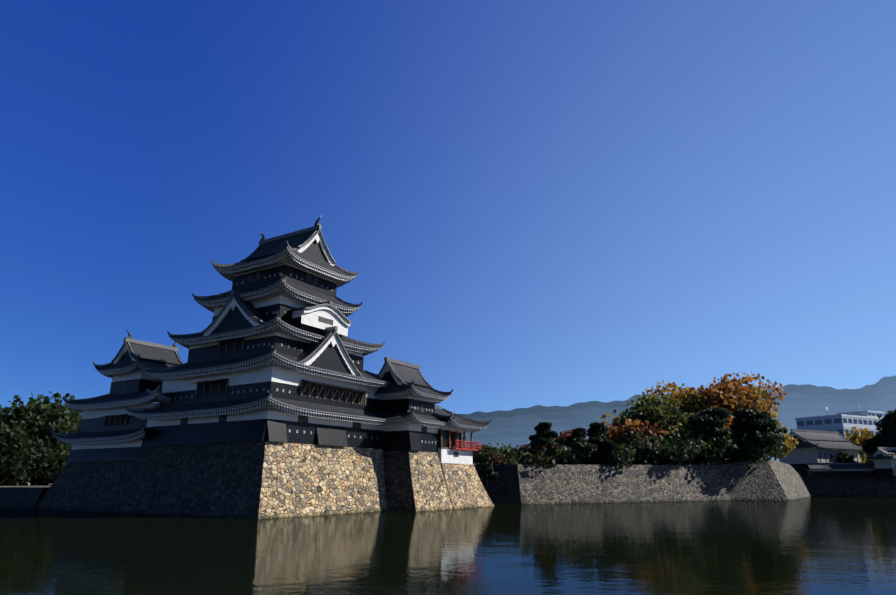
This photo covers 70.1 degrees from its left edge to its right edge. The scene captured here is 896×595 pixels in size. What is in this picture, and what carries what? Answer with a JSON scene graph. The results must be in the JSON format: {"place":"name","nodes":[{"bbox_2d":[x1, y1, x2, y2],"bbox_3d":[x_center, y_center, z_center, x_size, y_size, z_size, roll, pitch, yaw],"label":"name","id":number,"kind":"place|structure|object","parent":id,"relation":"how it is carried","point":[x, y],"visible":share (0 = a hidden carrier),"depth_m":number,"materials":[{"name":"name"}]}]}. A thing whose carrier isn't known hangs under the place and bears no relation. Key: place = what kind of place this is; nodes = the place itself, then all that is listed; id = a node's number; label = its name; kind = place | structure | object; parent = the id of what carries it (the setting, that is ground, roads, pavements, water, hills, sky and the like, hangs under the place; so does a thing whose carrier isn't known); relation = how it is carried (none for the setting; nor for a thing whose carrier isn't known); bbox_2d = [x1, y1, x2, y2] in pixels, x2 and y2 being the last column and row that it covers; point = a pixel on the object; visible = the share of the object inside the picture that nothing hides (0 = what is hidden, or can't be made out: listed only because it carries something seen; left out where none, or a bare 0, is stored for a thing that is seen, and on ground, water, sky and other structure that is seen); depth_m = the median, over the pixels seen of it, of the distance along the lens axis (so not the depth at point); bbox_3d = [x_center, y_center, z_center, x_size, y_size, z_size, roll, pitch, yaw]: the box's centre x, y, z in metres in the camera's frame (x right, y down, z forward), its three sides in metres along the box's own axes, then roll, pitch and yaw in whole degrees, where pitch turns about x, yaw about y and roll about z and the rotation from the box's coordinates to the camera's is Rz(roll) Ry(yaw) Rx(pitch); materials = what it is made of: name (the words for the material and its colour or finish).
{"place":"outdoors","nodes":[
{"label":"outdoors","id":0,"kind":"place"},
{"bbox_2d":[0,483,51,487],"bbox_3d":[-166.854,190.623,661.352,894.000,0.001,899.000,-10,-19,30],"label":"coping","id":1,"kind":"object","parent":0,"point":[41,486],"depth_m":105.88,"materials":[{"name":"grey stone"}]},
{"bbox_2d":[0,466,31,485],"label":"bank shrub","id":2,"kind":"object","parent":1,"relation":"on","point":[12,480],"visible":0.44,"depth_m":118.76,"materials":[{"name":"green plant"}]},
{"bbox_2d":[0,417,58,483],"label":"tree","id":3,"kind":"object","parent":1,"relation":"on","point":[14,446],"visible":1,"depth_m":112.46,"materials":[{"name":"green plant"}]},
{"bbox_2d":[0,391,81,485],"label":"tree","id":4,"kind":"object","parent":1,"relation":"on","point":[39,417],"visible":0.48,"depth_m":121.05,"materials":[{"name":"green plant"}]},
{"bbox_2d":[26,455,66,484],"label":"bank shrub","id":5,"kind":"object","parent":1,"relation":"on","point":[43,468],"visible":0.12,"depth_m":126.41,"materials":[{"name":"green plant"}]},
{"bbox_2d":[31,452,67,484],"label":"bank shrub","id":6,"kind":"object","parent":1,"relation":"on","point":[51,475],"visible":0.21,"depth_m":124.71,"materials":[{"name":"green plant"}]},
{"bbox_2d":[59,414,80,452],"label":"tree","id":7,"kind":"object","parent":1,"relation":"on","point":[75,427],"depth_m":139.74,"materials":[{"name":"green plant"}]},
{"bbox_2d":[473,444,506,464],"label":"gap tree","id":8,"kind":"object","parent":1,"relation":"on","point":[487,454],"visible":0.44,"depth_m":142.26,"materials":[{"name":"green plant"}]},
{"bbox_2d":[492,444,523,463],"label":"gap tree","id":9,"kind":"object","parent":1,"relation":"on","point":[509,452],"visible":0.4,"depth_m":151.92,"materials":[{"name":"green plant"}]},
{"bbox_2d":[516,444,530,458],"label":"gap tree","id":10,"kind":"object","parent":1,"relation":"on","point":[526,447],"depth_m":166.59,"materials":[{"name":"green plant"}]},
{"bbox_2d":[0,488,895,594],"bbox_3d":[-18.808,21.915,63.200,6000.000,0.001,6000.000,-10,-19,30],"label":"moat water","id":11,"kind":"structure","parent":0,"point":[828,545],"depth_m":34.13,"materials":[{"name":"black liquid"}]},
{"bbox_2d":[34,441,493,518],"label":"keep stone base","id":12,"kind":"object","parent":11,"relation":"in","point":[257,480],"visible":0.88,"depth_m":75.61,"materials":[{"name":"beige stone"}]},
{"bbox_2d":[51,329,182,462],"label":"castle turret","id":13,"kind":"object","parent":12,"relation":"on","point":[111,429],"visible":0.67,"depth_m":86.96,"materials":[{"name":"white paint"}]},
{"bbox_2d":[124,214,391,448],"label":"keep","id":14,"kind":"structure","parent":12,"relation":"on","point":[275,354],"depth_m":78.76,"materials":[{"name":"white paint"}]},
{"bbox_2d":[374,357,456,452],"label":"castle turret","id":15,"kind":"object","parent":12,"relation":"on","point":[410,396],"visible":0.85,"depth_m":86.98,"materials":[{"name":"white paint"}]},
{"bbox_2d":[433,405,490,463],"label":"castle turret","id":16,"kind":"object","parent":12,"relation":"on","point":[450,448],"visible":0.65,"depth_m":93.37,"materials":[{"name":"white paint"}]},
{"bbox_2d":[0,458,895,508],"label":"stone retaining wall","id":17,"kind":"structure","parent":11,"relation":"in","point":[727,479],"depth_m":118.13,"materials":[{"name":"grey stone"}]},
{"bbox_2d":[477,462,498,488],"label":"pine","id":18,"kind":"object","parent":17,"relation":"on","point":[488,472],"visible":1,"depth_m":106.27,"materials":[{"name":"green plant"}]},
{"bbox_2d":[512,443,564,469],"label":"bush","id":19,"kind":"object","parent":17,"relation":"on","point":[542,454],"visible":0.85,"depth_m":110.48,"materials":[{"name":"green plant"}]},
{"bbox_2d":[528,422,559,448],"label":"tree","id":20,"kind":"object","parent":17,"relation":"on","point":[544,435],"depth_m":112.78,"materials":[{"name":"green plant"}]},
{"bbox_2d":[528,440,571,463],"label":"bush","id":21,"kind":"object","parent":17,"relation":"on","point":[559,455],"visible":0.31,"depth_m":111.67,"materials":[{"name":"green plant"}]},
{"bbox_2d":[549,429,592,445],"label":"tree","id":22,"kind":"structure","parent":17,"relation":"on","point":[563,436],"depth_m":124.58,"materials":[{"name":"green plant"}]},
{"bbox_2d":[552,440,590,463],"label":"bush","id":23,"kind":"object","parent":17,"relation":"on","point":[574,459],"visible":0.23,"depth_m":113.76,"materials":[{"name":"green plant"}]},
{"bbox_2d":[560,427,596,463],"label":"tree","id":24,"kind":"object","parent":17,"relation":"on","point":[576,439],"depth_m":115.32,"materials":[{"name":"green plant"}]},
{"bbox_2d":[572,449,594,464],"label":"bush","id":25,"kind":"object","parent":17,"relation":"on","point":[586,458],"visible":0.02,"depth_m":116.26,"materials":[{"name":"green plant"}]},
{"bbox_2d":[581,445,601,464],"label":"bush","id":26,"kind":"object","parent":17,"relation":"on","point":[594,458],"visible":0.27,"depth_m":117.52,"materials":[{"name":"green plant"}]},
{"bbox_2d":[590,445,605,464],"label":"bush","id":27,"kind":"object","parent":17,"relation":"on","point":[597,452],"visible":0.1,"depth_m":118.51,"materials":[{"name":"green plant"}]},
{"bbox_2d":[586,422,617,464],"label":"tree","id":28,"kind":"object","parent":17,"relation":"on","point":[596,433],"depth_m":117.95,"materials":[{"name":"green plant"}]},
{"bbox_2d":[595,444,635,468],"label":"bush","id":29,"kind":"object","parent":17,"relation":"on","point":[620,456],"visible":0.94,"depth_m":116.68,"materials":[{"name":"green plant"}]},
{"bbox_2d":[592,418,665,462],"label":"tree","id":30,"kind":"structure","parent":17,"relation":"on","point":[620,434],"depth_m":128.23,"materials":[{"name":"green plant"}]},
{"bbox_2d":[618,441,659,464],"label":"bush","id":31,"kind":"object","parent":17,"relation":"on","point":[641,456],"visible":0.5,"depth_m":121.34,"materials":[{"name":"green plant"}]},
{"bbox_2d":[625,430,664,464],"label":"bush","id":32,"kind":"object","parent":17,"relation":"on","point":[656,443],"visible":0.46,"depth_m":122.85,"materials":[{"name":"green plant"}]},
{"bbox_2d":[632,438,680,464],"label":"bush","id":33,"kind":"object","parent":17,"relation":"on","point":[665,452],"visible":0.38,"depth_m":122.23,"materials":[{"name":"green plant"}]},
{"bbox_2d":[608,393,714,464],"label":"tree","id":34,"kind":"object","parent":17,"relation":"on","point":[665,417],"depth_m":133.02,"materials":[{"name":"green plant"}]},
{"bbox_2d":[650,432,702,464],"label":"bush","id":35,"kind":"object","parent":17,"relation":"on","point":[680,454],"visible":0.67,"depth_m":122.18,"materials":[{"name":"green plant"}]},
{"bbox_2d":[674,428,705,464],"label":"bush","id":36,"kind":"object","parent":17,"relation":"on","point":[697,443],"visible":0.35,"depth_m":125.47,"materials":[{"name":"green plant"}]},
{"bbox_2d":[600,371,786,464],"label":"autumn tree","id":37,"kind":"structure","parent":17,"relation":"on","point":[719,394],"depth_m":144.94,"materials":[{"name":"orange plant"}]},
{"bbox_2d":[685,438,719,464],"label":"bush","id":38,"kind":"object","parent":17,"relation":"on","point":[714,458],"visible":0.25,"depth_m":126.83,"materials":[{"name":"green plant"}]},
{"bbox_2d":[684,407,736,464],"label":"tree","id":39,"kind":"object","parent":17,"relation":"on","point":[710,422],"depth_m":128.38,"materials":[{"name":"green plant"}]},
{"bbox_2d":[697,435,739,464],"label":"bush","id":40,"kind":"object","parent":17,"relation":"on","point":[722,445],"visible":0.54,"depth_m":126.87,"materials":[{"name":"green plant"}]},
{"bbox_2d":[721,432,775,469],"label":"bush","id":41,"kind":"object","parent":17,"relation":"on","point":[750,452],"visible":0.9,"depth_m":127.52,"materials":[{"name":"green plant"}]},
{"bbox_2d":[729,390,779,428],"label":"tree","id":42,"kind":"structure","parent":17,"relation":"on","point":[773,415],"depth_m":148.73,"materials":[{"name":"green plant"}]},
{"bbox_2d":[731,407,787,458],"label":"tree","id":43,"kind":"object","parent":17,"relation":"on","point":[758,424],"depth_m":129.40,"materials":[{"name":"green plant"}]},
{"bbox_2d":[759,437,783,458],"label":"bush","id":44,"kind":"object","parent":17,"relation":"on","point":[776,449],"visible":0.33,"depth_m":130.64,"materials":[{"name":"green plant"}]},
{"bbox_2d":[765,420,798,460],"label":"tree","id":45,"kind":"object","parent":17,"relation":"on","point":[788,442],"depth_m":144.95,"materials":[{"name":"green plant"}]},
{"bbox_2d":[779,429,861,475],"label":"gate hall","id":46,"kind":"structure","parent":17,"relation":"on","point":[815,446],"depth_m":171.75,"materials":[{"name":"grey paint"}]},
{"bbox_2d":[804,463,875,475],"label":"wall","id":47,"kind":"structure","parent":17,"relation":"on","point":[840,469],"depth_m":158.71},
{"bbox_2d":[836,452,858,462],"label":"green tree","id":48,"kind":"object","parent":17,"relation":"on","point":[845,458],"visible":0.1,"depth_m":169.82,"materials":[{"name":"green plant"}]},
{"bbox_2d":[844,426,874,462],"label":"yellow tree","id":49,"kind":"object","parent":17,"relation":"on","point":[864,435],"visible":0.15,"depth_m":182.72,"materials":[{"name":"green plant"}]},
{"bbox_2d":[862,409,895,454],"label":"conifer","id":50,"kind":"object","parent":17,"relation":"on","point":[885,436],"visible":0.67,"depth_m":164.70,"materials":[{"name":"green plant"}]},
{"bbox_2d":[0,0,895,414],"label":"sky","id":51,"kind":"structure","parent":0,"point":[547,203],"materials":[{"name":"blue"}]},
{"bbox_2d":[458,375,895,461],"bbox_3d":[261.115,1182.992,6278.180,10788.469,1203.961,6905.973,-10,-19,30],"label":"mountains","id":52,"kind":"structure","parent":0,"point":[514,427],"depth_m":7746.08,"materials":[{"name":"blue"}]},
{"bbox_2d":[795,400,883,436],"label":"office building","id":53,"kind":"structure","parent":0,"point":[841,423],"depth_m":217.19,"materials":[{"name":"grey paint"}]},
{"bbox_2d":[864,447,895,475],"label":"gatehouse","id":54,"kind":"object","parent":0,"point":[883,459],"depth_m":154.71,"materials":[{"name":"white paint"}]}
]}

